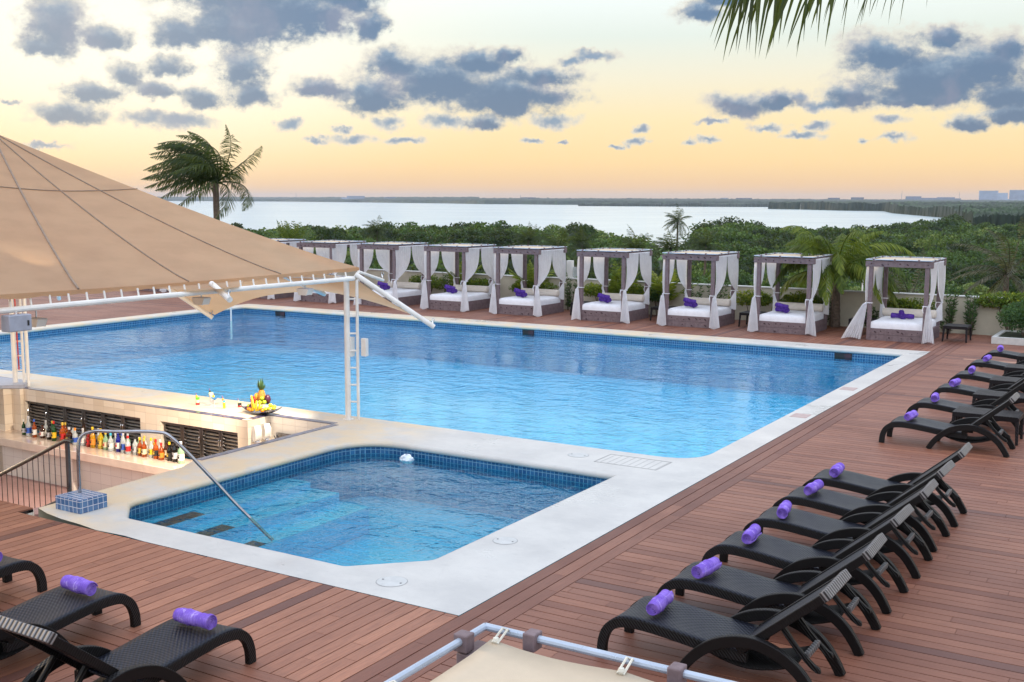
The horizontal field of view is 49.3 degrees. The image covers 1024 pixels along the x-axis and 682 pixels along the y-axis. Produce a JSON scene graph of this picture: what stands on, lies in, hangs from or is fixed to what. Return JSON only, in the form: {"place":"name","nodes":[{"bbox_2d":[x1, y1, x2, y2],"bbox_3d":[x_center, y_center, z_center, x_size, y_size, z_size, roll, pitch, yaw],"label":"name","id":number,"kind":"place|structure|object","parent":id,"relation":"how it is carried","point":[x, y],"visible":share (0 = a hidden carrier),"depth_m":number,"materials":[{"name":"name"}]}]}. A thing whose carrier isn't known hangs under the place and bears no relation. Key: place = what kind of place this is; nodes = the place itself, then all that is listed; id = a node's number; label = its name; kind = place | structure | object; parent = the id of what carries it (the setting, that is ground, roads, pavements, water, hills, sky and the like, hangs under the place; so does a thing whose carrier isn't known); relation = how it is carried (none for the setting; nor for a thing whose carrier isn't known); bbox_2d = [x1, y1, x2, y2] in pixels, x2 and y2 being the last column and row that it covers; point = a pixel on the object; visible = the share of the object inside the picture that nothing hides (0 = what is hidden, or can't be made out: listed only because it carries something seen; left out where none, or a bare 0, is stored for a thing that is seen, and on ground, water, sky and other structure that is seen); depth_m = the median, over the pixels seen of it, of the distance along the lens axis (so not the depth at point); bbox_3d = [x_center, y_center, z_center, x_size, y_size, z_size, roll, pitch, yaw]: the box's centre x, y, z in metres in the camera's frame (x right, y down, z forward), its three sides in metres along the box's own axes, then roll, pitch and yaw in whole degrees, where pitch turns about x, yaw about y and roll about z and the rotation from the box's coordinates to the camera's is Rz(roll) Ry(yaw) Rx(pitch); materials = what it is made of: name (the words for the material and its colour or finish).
{"place":"outdoors","nodes":[
{"label":"outdoors","id":0,"kind":"place"},
{"bbox_2d":[0,471,66,507],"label":"bar pit floor","id":1,"kind":"structure","parent":0,"point":[31,491],"depth_m":23.39,"materials":[{"name":"tile"}]},
{"bbox_2d":[33,505,44,516],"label":"pit steps","id":2,"kind":"structure","parent":1,"relation":"on","point":[35,511],"depth_m":15.80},
{"bbox_2d":[0,439,72,507],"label":"stair railing","id":3,"kind":"object","parent":2,"relation":"on","point":[67,442],"visible":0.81,"depth_m":15.90,"materials":[{"name":"metal"}]},
{"bbox_2d":[0,430,192,490],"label":"bar counter","id":4,"kind":"object","parent":1,"relation":"on","point":[16,439],"visible":0.21,"depth_m":22.81,"materials":[{"name":"white stone"}]},
{"bbox_2d":[0,388,329,490],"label":"bar wall","id":5,"kind":"structure","parent":1,"relation":"on","point":[200,435],"depth_m":23.28,"materials":[{"name":"stone"}]},
{"bbox_2d":[27,401,46,430],"bbox_3d":[-10.547,1.681,24.799,0.615,0.660,0.082,5,8,31],"label":"louvre door","id":6,"kind":"structure","parent":5,"relation":"in","point":[43,405],"depth_m":24.82,"materials":[{"name":"wood"}]},
{"bbox_2d":[45,404,64,434],"bbox_3d":[-10.013,1.724,24.477,0.615,0.660,0.082,5,8,31],"label":"louvre door","id":7,"kind":"structure","parent":5,"relation":"in","point":[48,407],"depth_m":24.48,"materials":[{"name":"wood"}]},
{"bbox_2d":[64,407,83,436],"bbox_3d":[-9.478,1.767,24.155,0.615,0.660,0.082,5,8,31],"label":"louvre door","id":8,"kind":"structure","parent":5,"relation":"in","point":[66,408],"depth_m":24.15,"materials":[{"name":"wood"}]},
{"bbox_2d":[83,409,103,435],"bbox_3d":[-8.944,1.810,23.833,0.615,0.660,0.082,5,8,31],"label":"louvre door","id":9,"kind":"structure","parent":5,"relation":"in","point":[85,412],"depth_m":23.84,"materials":[{"name":"wood"}]},
{"bbox_2d":[103,412,122,437],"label":"louvre door","id":10,"kind":"structure","parent":5,"relation":"in","point":[105,415],"depth_m":23.52,"materials":[{"name":"wood"}]},
{"bbox_2d":[122,416,140,446],"bbox_3d":[-7.876,1.895,23.189,0.615,0.660,0.082,5,8,31],"label":"louvre door","id":11,"kind":"structure","parent":5,"relation":"in","point":[125,418],"depth_m":23.22,"materials":[{"name":"wood"}]},
{"bbox_2d":[163,422,182,450],"bbox_3d":[-6.859,1.977,22.576,0.527,0.660,0.082,5,8,31],"label":"louvre door","id":12,"kind":"structure","parent":5,"relation":"in","point":[179,426],"depth_m":22.57,"materials":[{"name":"wood"}]},
{"bbox_2d":[182,425,201,458],"bbox_3d":[-6.401,2.014,22.300,0.527,0.660,0.082,5,8,31],"label":"louvre door","id":13,"kind":"structure","parent":5,"relation":"in","point":[184,427],"depth_m":22.30,"materials":[{"name":"wood"}]},
{"bbox_2d":[201,427,220,456],"bbox_3d":[-5.943,2.051,22.024,0.527,0.660,0.082,5,8,31],"label":"louvre door","id":14,"kind":"structure","parent":5,"relation":"in","point":[203,430],"depth_m":22.04,"materials":[{"name":"wood"}]},
{"bbox_2d":[220,430,237,451],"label":"louvre door","id":15,"kind":"structure","parent":5,"relation":"in","point":[222,441],"depth_m":21.78,"materials":[{"name":"wood"}]},
{"bbox_2d":[0,290,1023,681],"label":"deck","id":16,"kind":"structure","parent":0,"point":[956,614],"depth_m":12.45,"materials":[{"name":"brown wood"}]},
{"bbox_2d":[0,555,47,592],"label":"sun lounger","id":17,"kind":"object","parent":16,"relation":"on","point":[9,566],"visible":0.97,"depth_m":11.85,"materials":[{"name":"black wicker"}]},
{"bbox_2d":[0,586,140,659],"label":"sun lounger","id":18,"kind":"object","parent":16,"relation":"on","point":[55,610],"visible":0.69,"depth_m":10.54,"materials":[{"name":"black wicker"}]},
{"bbox_2d":[60,575,97,595],"bbox_3d":[-4.191,2.362,10.799,0.402,0.157,0.159,5,-1,33],"label":"rolled towel","id":19,"kind":"object","parent":18,"relation":"on","point":[78,585],"visible":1,"depth_m":10.72,"materials":[{"name":"fabric"}]},
{"bbox_2d":[0,615,255,681],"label":"sun lounger","id":20,"kind":"object","parent":16,"relation":"on","point":[166,650],"visible":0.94,"depth_m":9.38,"materials":[{"name":"black wicker"}]},
{"bbox_2d":[173,608,216,629],"bbox_3d":[-2.833,2.477,9.960,0.412,0.154,0.151,4,28,28],"label":"rolled towel","id":21,"kind":"object","parent":20,"relation":"on","point":[190,617],"visible":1,"depth_m":9.90,"materials":[{"name":"fabric"}]},
{"bbox_2d":[259,238,305,298],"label":"daybed","id":22,"kind":"object","parent":16,"relation":"on","point":[291,242],"visible":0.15,"depth_m":47.99,"materials":[{"name":"beige"}]},
{"bbox_2d":[293,240,365,303],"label":"daybed","id":23,"kind":"object","parent":16,"relation":"on","point":[335,250],"visible":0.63,"depth_m":45.98,"materials":[{"name":"beige"}]},
{"bbox_2d":[353,241,427,306],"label":"daybed","id":24,"kind":"object","parent":16,"relation":"on","point":[393,258],"visible":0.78,"depth_m":44.75,"materials":[{"name":"beige"}]},
{"bbox_2d":[409,274,447,292],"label":"croton shrub","id":25,"kind":"object","parent":16,"relation":"on","point":[437,284],"visible":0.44,"depth_m":45.88,"materials":[{"name":"green plant"}]},
{"bbox_2d":[420,243,495,311],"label":"daybed","id":26,"kind":"object","parent":16,"relation":"on","point":[465,297],"visible":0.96,"depth_m":43.11,"materials":[{"name":"beige"}]},
{"bbox_2d":[0,304,928,614],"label":"pool coping","id":27,"kind":"object","parent":16,"relation":"on","point":[468,576],"visible":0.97,"depth_m":17.30,"materials":[{"name":"stone"}]},
{"bbox_2d":[55,489,106,513],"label":"tiled block","id":28,"kind":"structure","parent":27,"relation":"on","point":[84,501],"depth_m":15.12,"materials":[{"name":"tile"}]},
{"bbox_2d":[24,387,337,459],"bbox_3d":[-7.875,1.442,21.836,8.850,0.009,3.550,5,8,31],"label":"coping edging","id":29,"kind":"object","parent":27,"relation":"on","point":[332,424],"visible":0.94,"depth_m":21.68,"materials":[{"name":"stone"}]},
{"bbox_2d":[0,376,27,388],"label":"base plate","id":30,"kind":"structure","parent":29,"relation":"on","point":[6,382],"depth_m":25.03,"materials":[{"name":"grey plastic"}]},
{"bbox_2d":[0,135,434,419],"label":"shade canopy","id":31,"kind":"object","parent":27,"relation":"on","point":[67,229],"visible":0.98,"depth_m":19.17,"materials":[{"name":"beige fabric"}]},
{"bbox_2d":[1,311,31,331],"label":"junction box","id":32,"kind":"object","parent":31,"relation":"attached to","point":[15,322],"visible":1,"depth_m":14.80,"materials":[{"name":"grey plastic"}]},
{"bbox_2d":[350,337,368,356],"bbox_3d":[-2.965,0.118,21.310,0.455,0.370,0.135,3,8,24],"label":"control box","id":33,"kind":"object","parent":31,"relation":"attached to","point":[364,346],"visible":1,"depth_m":21.25,"materials":[{"name":"white paint"}]},
{"bbox_2d":[100,447,616,616],"bbox_3d":[-2.058,2.726,16.288,5.280,0.898,5.676,5,8,31],"label":"pool basin","id":34,"kind":"object","parent":27,"relation":"in","point":[359,547],"visible":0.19,"depth_m":17.76,"materials":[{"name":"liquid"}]},
{"bbox_2d":[76,429,273,540],"bbox_3d":[-4.651,2.015,15.422,2.637,1.637,0.132,0,7,-5],"label":"pool handrail","id":35,"kind":"object","parent":34,"relation":"on","point":[209,475],"visible":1,"depth_m":15.30,"materials":[{"name":"metal"}]},
{"bbox_2d":[129,455,593,561],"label":"pool water","id":36,"kind":"structure","parent":34,"relation":"in","point":[312,466],"depth_m":16.83,"materials":[{"name":"liquid"}]},
{"bbox_2d":[376,576,407,586],"bbox_3d":[-1.332,2.662,12.359,0.356,0.008,0.356,5,8,31],"label":"round cover","id":37,"kind":"object","parent":27,"relation":"on","point":[391,581],"visible":1,"depth_m":12.35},
{"bbox_2d":[0,309,904,526],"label":"pool basin","id":38,"kind":"object","parent":27,"relation":"in","point":[378,402],"visible":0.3,"depth_m":33.78,"materials":[{"name":"tile"}]},
{"bbox_2d":[0,312,889,457],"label":"water","id":39,"kind":"structure","parent":38,"relation":"in","point":[195,328],"depth_m":31.68,"materials":[{"name":"liquid"}]},
{"bbox_2d":[489,245,566,316],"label":"daybed","id":40,"kind":"object","parent":16,"relation":"on","point":[536,301],"visible":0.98,"depth_m":41.48,"materials":[{"name":"beige"}]},
{"bbox_2d":[508,260,558,288],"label":"palm tree","id":41,"kind":"object","parent":16,"relation":"on","point":[530,272],"visible":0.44,"depth_m":43.41,"materials":[{"name":"green plant"}]},
{"bbox_2d":[384,623,735,681],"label":"canopy","id":42,"kind":"object","parent":16,"relation":"on","point":[495,659],"visible":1,"depth_m":4.21,"materials":[{"name":"beige"}]},
{"bbox_2d":[564,272,577,309],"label":"oleander","id":43,"kind":"object","parent":16,"relation":"on","point":[568,296],"visible":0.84,"depth_m":42.90,"materials":[{"name":"green plant"}]},
{"bbox_2d":[584,282,620,300],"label":"croton shrub","id":44,"kind":"object","parent":16,"relation":"on","point":[594,289],"visible":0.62,"depth_m":41.93,"materials":[{"name":"green plant"}]},
{"bbox_2d":[571,248,652,323],"bbox_3d":[3.660,-2.025,39.792,2.260,2.494,2.325,5,8,31],"label":"daybed","id":45,"kind":"object","parent":16,"relation":"on","point":[623,307],"visible":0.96,"depth_m":39.41,"materials":[{"name":"beige"}]},
{"bbox_2d":[599,261,643,293],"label":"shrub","id":46,"kind":"object","parent":16,"relation":"on","point":[613,284],"visible":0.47,"depth_m":41.43,"materials":[{"name":"green plant"}]},
{"bbox_2d":[626,284,653,297],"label":"croton shrub","id":47,"kind":"object","parent":16,"relation":"on","point":[638,289],"visible":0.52,"depth_m":40.98,"materials":[{"name":"green plant"}]},
{"bbox_2d":[650,269,697,301],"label":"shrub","id":48,"kind":"object","parent":16,"relation":"on","point":[658,284],"visible":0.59,"depth_m":40.56,"materials":[{"name":"green plant"}]},
{"bbox_2d":[657,250,739,328],"bbox_3d":[6.453,-1.805,38.144,2.260,2.494,2.325,5,8,31],"label":"daybed","id":49,"kind":"object","parent":16,"relation":"on","point":[712,311],"visible":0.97,"depth_m":37.75,"materials":[{"name":"beige"}]},
{"bbox_2d":[597,569,851,681],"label":"sun lounger","id":50,"kind":"object","parent":16,"relation":"on","point":[738,639],"visible":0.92,"depth_m":9.94,"materials":[{"name":"black wicker"}]},
{"bbox_2d":[646,589,673,615],"bbox_3d":[1.380,2.440,10.411,0.152,0.154,0.412,25,17,23],"label":"rolled towel","id":51,"kind":"object","parent":50,"relation":"on","point":[660,601],"visible":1,"depth_m":10.30,"materials":[{"name":"fabric"}]},
{"bbox_2d":[725,288,772,310],"bbox_3d":[8.300,-1.258,39.031,1.775,1.221,0.674,5,8,31],"label":"croton shrub","id":52,"kind":"object","parent":16,"relation":"on","point":[766,299],"visible":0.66,"depth_m":38.85,"materials":[{"name":"green plant"}]},
{"bbox_2d":[656,533,886,655],"bbox_3d":[2.554,2.341,11.170,2.159,1.020,0.800,4,8,30],"label":"sun lounger","id":53,"kind":"object","parent":16,"relation":"on","point":[748,590],"visible":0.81,"depth_m":11.02,"materials":[{"name":"black wicker"}]},
{"bbox_2d":[691,557,721,578],"bbox_3d":[1.992,2.318,11.411,0.158,0.157,0.402,-36,-16,36],"label":"rolled towel","id":54,"kind":"object","parent":53,"relation":"on","point":[706,567],"visible":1,"depth_m":11.32,"materials":[{"name":"fabric"}]},
{"bbox_2d":[747,252,832,335],"bbox_3d":[9.178,-1.578,36.443,2.260,2.494,2.325,5,8,31],"label":"daybed","id":55,"kind":"object","parent":16,"relation":"on","point":[808,317],"visible":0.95,"depth_m":36.00,"materials":[{"name":"beige"}]},
{"bbox_2d":[779,290,821,303],"bbox_3d":[9.820,-1.138,38.082,1.595,1.230,0.676,5,8,31],"label":"croton shrub","id":56,"kind":"object","parent":16,"relation":"on","point":[799,297],"visible":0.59,"depth_m":37.93,"materials":[{"name":"green plant"}]},
{"bbox_2d":[701,504,913,613],"bbox_3d":[3.206,2.206,12.260,2.159,1.020,0.800,5,8,32],"label":"sun lounger","id":57,"kind":"object","parent":16,"relation":"on","point":[786,556],"visible":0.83,"depth_m":12.10,"materials":[{"name":"black wicker"}]},
{"bbox_2d":[741,524,761,543],"bbox_3d":[2.696,2.178,12.567,0.154,0.152,0.412,8,10,25],"label":"rolled towel","id":58,"kind":"object","parent":57,"relation":"on","point":[750,534],"visible":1,"depth_m":12.45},
{"bbox_2d":[742,479,938,578],"bbox_3d":[3.872,2.076,13.314,2.159,1.020,0.800,4,8,30],"label":"sun lounger","id":59,"kind":"object","parent":16,"relation":"on","point":[819,528],"visible":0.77,"depth_m":13.17,"materials":[{"name":"black plastic"}]},
{"bbox_2d":[777,500,791,518],"bbox_3d":[3.318,2.053,13.586,0.158,0.157,0.402,45,20,12],"label":"rolled towel","id":60,"kind":"object","parent":59,"relation":"on","point":[784,509],"visible":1,"depth_m":13.45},
{"bbox_2d":[765,225,916,326],"bbox_3d":[10.965,-2.136,37.392,4.813,3.380,4.964,5,8,31],"label":"palm tree","id":61,"kind":"object","parent":16,"relation":"on","point":[853,266],"visible":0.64,"depth_m":36.96,"materials":[{"name":"green plant"}]},
{"bbox_2d":[772,460,955,551],"bbox_3d":[4.457,1.955,14.300,2.159,1.020,0.800,5,8,32],"label":"sun lounger","id":62,"kind":"object","parent":16,"relation":"on","point":[838,503],"visible":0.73,"depth_m":14.15,"materials":[{"name":"black plastic"}]},
{"bbox_2d":[804,479,823,495],"bbox_3d":[3.949,1.922,14.622,0.152,0.154,0.412,-9,0,36],"label":"rolled towel","id":63,"kind":"object","parent":62,"relation":"on","point":[815,486],"visible":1,"depth_m":14.51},
{"bbox_2d":[802,442,972,526],"bbox_3d":[5.093,1.830,15.309,2.159,1.020,0.800,4,8,30],"label":"sun lounger","id":64,"kind":"object","parent":16,"relation":"on","point":[858,483],"visible":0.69,"depth_m":15.17,"materials":[{"name":"black plastic"}]},
{"bbox_2d":[841,256,946,343],"bbox_3d":[11.949,-1.337,34.622,2.756,2.494,2.325,5,8,31],"label":"daybed","id":65,"kind":"object","parent":16,"relation":"on","point":[923,326],"visible":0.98,"depth_m":34.10,"materials":[{"name":"beige"}]},
{"bbox_2d":[887,296,935,309],"bbox_3d":[12.900,-0.863,36.248,1.864,1.170,0.707,5,8,31],"label":"croton shrub","id":66,"kind":"object","parent":16,"relation":"on","point":[904,303],"visible":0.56,"depth_m":36.17,"materials":[{"name":"green plant"}]},
{"bbox_2d":[933,286,961,333],"bbox_3d":[13.967,-1.000,35.825,0.776,1.550,0.489,1,7,2],"label":"oleander","id":67,"kind":"object","parent":16,"relation":"on","point":[950,312],"visible":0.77,"depth_m":35.78,"materials":[{"name":"green plant"}]},
{"bbox_2d":[879,392,1019,457],"bbox_3d":[7.548,1.337,19.302,2.159,1.020,0.800,5,8,31],"label":"sun lounger","id":68,"kind":"object","parent":16,"relation":"on","point":[958,430],"visible":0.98,"depth_m":19.07,"materials":[{"name":"black plastic"}]},
{"bbox_2d":[942,323,971,342],"bbox_3d":[13.588,-0.246,34.077,0.725,0.480,0.806,5,8,31],"label":"side table","id":69,"kind":"object","parent":16,"relation":"on","point":[965,327],"visible":1,"depth_m":33.91,"materials":[{"name":"wood"}]},
{"bbox_2d":[906,382,1023,434],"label":"sun lounger","id":70,"kind":"object","parent":16,"relation":"on","point":[945,405],"visible":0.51,"depth_m":21.16,"materials":[{"name":"black plastic"}]},
{"bbox_2d":[963,289,978,334],"bbox_3d":[14.582,-0.915,35.444,0.549,1.480,0.578,5,8,31],"label":"oleander","id":71,"kind":"object","parent":16,"relation":"on","point":[971,315],"visible":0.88,"depth_m":35.45,"materials":[{"name":"green plant"}]},
{"bbox_2d":[930,377,1023,403],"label":"sun lounger","id":72,"kind":"object","parent":16,"relation":"on","point":[967,390],"visible":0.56,"depth_m":23.01,"materials":[{"name":"black plastic"}]},
{"bbox_2d":[948,370,1023,388],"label":"sun lounger","id":73,"kind":"object","parent":16,"relation":"on","point":[979,376],"visible":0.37,"depth_m":24.83,"materials":[{"name":"black plastic"}]},
{"bbox_2d":[951,406,1023,445],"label":"side table","id":74,"kind":"object","parent":16,"relation":"on","point":[959,412],"visible":0.81,"depth_m":19.84,"materials":[{"name":"plastic"}]},
{"bbox_2d":[964,359,1023,375],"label":"sun lounger","id":75,"kind":"object","parent":16,"relation":"on","point":[993,364],"visible":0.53,"depth_m":26.68,"materials":[{"name":"black plastic"}]},
{"bbox_2d":[972,389,1023,403],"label":"side table","id":76,"kind":"object","parent":16,"relation":"on","point":[978,394],"visible":0.65,"depth_m":21.73,"materials":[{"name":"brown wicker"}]},
{"bbox_2d":[974,291,1023,329],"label":"shrub","id":77,"kind":"object","parent":16,"relation":"on","point":[997,300],"visible":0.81,"depth_m":35.15,"materials":[{"name":"green plant"}]},
{"bbox_2d":[981,350,1022,361],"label":"sun lounger","id":78,"kind":"object","parent":16,"relation":"on","point":[1007,354],"visible":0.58,"depth_m":28.43,"materials":[{"name":"black plastic"}]},
{"bbox_2d":[989,376,1020,387],"bbox_3d":[10.699,1.063,23.556,1.125,0.490,0.686,5,8,31],"label":"side table","id":79,"kind":"object","parent":16,"relation":"on","point":[995,380],"visible":0.65,"depth_m":23.53,"materials":[{"name":"black plastic"}]},
{"bbox_2d":[991,330,1023,345],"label":"planter","id":80,"kind":"object","parent":16,"relation":"on","point":[1007,337],"visible":1,"depth_m":33.35,"materials":[{"name":"concrete"}]},
{"bbox_2d":[996,299,1023,335],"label":"planter bush","id":81,"kind":"object","parent":80,"relation":"in","point":[1011,315],"visible":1,"depth_m":33.71,"materials":[{"name":"green plant"}]},
{"bbox_2d":[0,0,1023,199],"label":"sky","id":82,"kind":"structure","parent":0,"point":[340,98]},
{"bbox_2d":[169,201,940,245],"bbox_3d":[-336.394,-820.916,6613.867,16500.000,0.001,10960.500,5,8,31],"label":"lagoon","id":83,"kind":"structure","parent":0,"point":[621,220],"depth_m":1055.46,"materials":[{"name":"liquid"}]},
{"bbox_2d":[158,196,1023,204],"bbox_3d":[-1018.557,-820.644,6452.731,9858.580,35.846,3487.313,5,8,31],"label":"shore forest","id":84,"kind":"object","parent":83,"relation":"on","point":[536,201],"visible":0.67,"depth_m":4476.05,"materials":[{"name":"green plant"}]},
{"bbox_2d":[979,191,1020,199],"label":"building","id":85,"kind":"structure","parent":84,"relation":"on","point":[989,195],"depth_m":5996.19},
{"bbox_2d":[578,202,768,206],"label":"mangrove island","id":86,"kind":"structure","parent":83,"relation":"on","point":[685,204],"depth_m":2891.13,"materials":[{"name":"green plant"}]},
{"bbox_2d":[768,201,1023,226],"bbox_3d":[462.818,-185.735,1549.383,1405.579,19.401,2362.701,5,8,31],"label":"mangroves","id":87,"kind":"object","parent":83,"relation":"on","point":[1000,213],"visible":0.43,"depth_m":1266.97,"materials":[{"name":"green plant"}]},
{"bbox_2d":[652,260,675,269],"bbox_3d":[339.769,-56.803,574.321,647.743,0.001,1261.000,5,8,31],"label":"ground","id":88,"kind":"structure","parent":0,"point":[661,264],"depth_m":246.14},
{"bbox_2d":[141,125,262,219],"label":"palm tree","id":89,"kind":"object","parent":88,"relation":"on","point":[195,167],"visible":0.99,"depth_m":55.30,"materials":[{"name":"green plant"}]},
{"bbox_2d":[269,219,317,242],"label":"fan palm","id":90,"kind":"object","parent":88,"relation":"on","point":[285,234],"visible":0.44,"depth_m":61.77,"materials":[{"name":"green plant"}]},
{"bbox_2d":[360,216,391,241],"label":"palm tree","id":91,"kind":"object","parent":88,"relation":"on","point":[377,231],"visible":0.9,"depth_m":189.59,"materials":[{"name":"green plant"}]},
{"bbox_2d":[511,221,543,244],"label":"palm tree","id":92,"kind":"object","parent":88,"relation":"on","point":[527,239],"visible":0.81,"depth_m":169.58,"materials":[{"name":"green plant"}]},
{"bbox_2d":[531,226,581,275],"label":"palm tree","id":93,"kind":"object","parent":88,"relation":"on","point":[558,242],"visible":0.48,"depth_m":114.90,"materials":[{"name":"green plant"}]},
{"bbox_2d":[565,223,604,261],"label":"palm tree","id":94,"kind":"object","parent":88,"relation":"on","point":[581,243],"visible":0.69,"depth_m":149.66,"materials":[{"name":"green plant"}]},
{"bbox_2d":[231,214,1023,261],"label":"mangrove forest","id":95,"kind":"object","parent":88,"relation":"on","point":[957,225],"visible":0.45,"depth_m":297.66,"materials":[{"name":"green plant"}]},
{"bbox_2d":[614,227,657,278],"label":"palm tree","id":96,"kind":"object","parent":88,"relation":"on","point":[631,245],"visible":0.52,"depth_m":124.67,"materials":[{"name":"green plant"}]},
{"bbox_2d":[278,222,1023,295],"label":"mangrove forest","id":97,"kind":"object","parent":88,"relation":"on","point":[958,258],"visible":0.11,"depth_m":184.34,"materials":[{"name":"green plant"}]},
{"bbox_2d":[650,231,690,267],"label":"palm tree","id":98,"kind":"object","parent":88,"relation":"on","point":[669,245],"visible":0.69,"depth_m":129.66,"materials":[{"name":"green plant"}]},
{"bbox_2d":[662,206,691,270],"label":"palm tree","id":99,"kind":"object","parent":88,"relation":"on","point":[678,219],"visible":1,"depth_m":199.58,"materials":[{"name":"green plant"}]},
{"bbox_2d":[684,226,722,274],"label":"palm tree","id":100,"kind":"object","parent":88,"relation":"on","point":[704,245],"visible":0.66,"depth_m":149.81,"materials":[{"name":"green plant"}]},
{"bbox_2d":[888,249,936,292],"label":"palm tree","id":101,"kind":"object","parent":88,"relation":"on","point":[899,285],"visible":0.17,"depth_m":65.92,"materials":[{"name":"green plant"}]},
{"bbox_2d":[948,217,1023,296],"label":"palm tree","id":102,"kind":"object","parent":88,"relation":"on","point":[1007,274],"visible":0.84,"depth_m":61.95,"materials":[{"name":"green plant"}]},
{"bbox_2d":[325,269,1021,363],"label":"terrace wall","id":103,"kind":"structure","parent":0,"point":[853,301],"depth_m":39.19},
{"bbox_2d":[566,260,587,278],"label":"wall post","id":104,"kind":"object","parent":103,"relation":"on","point":[571,270],"depth_m":43.29,"materials":[{"name":"white paint"}]},
{"bbox_2d":[710,0,926,58],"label":"palm frond","id":105,"kind":"object","parent":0,"point":[779,6],"visible":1,"depth_m":5.21,"materials":[{"name":"green plant"}]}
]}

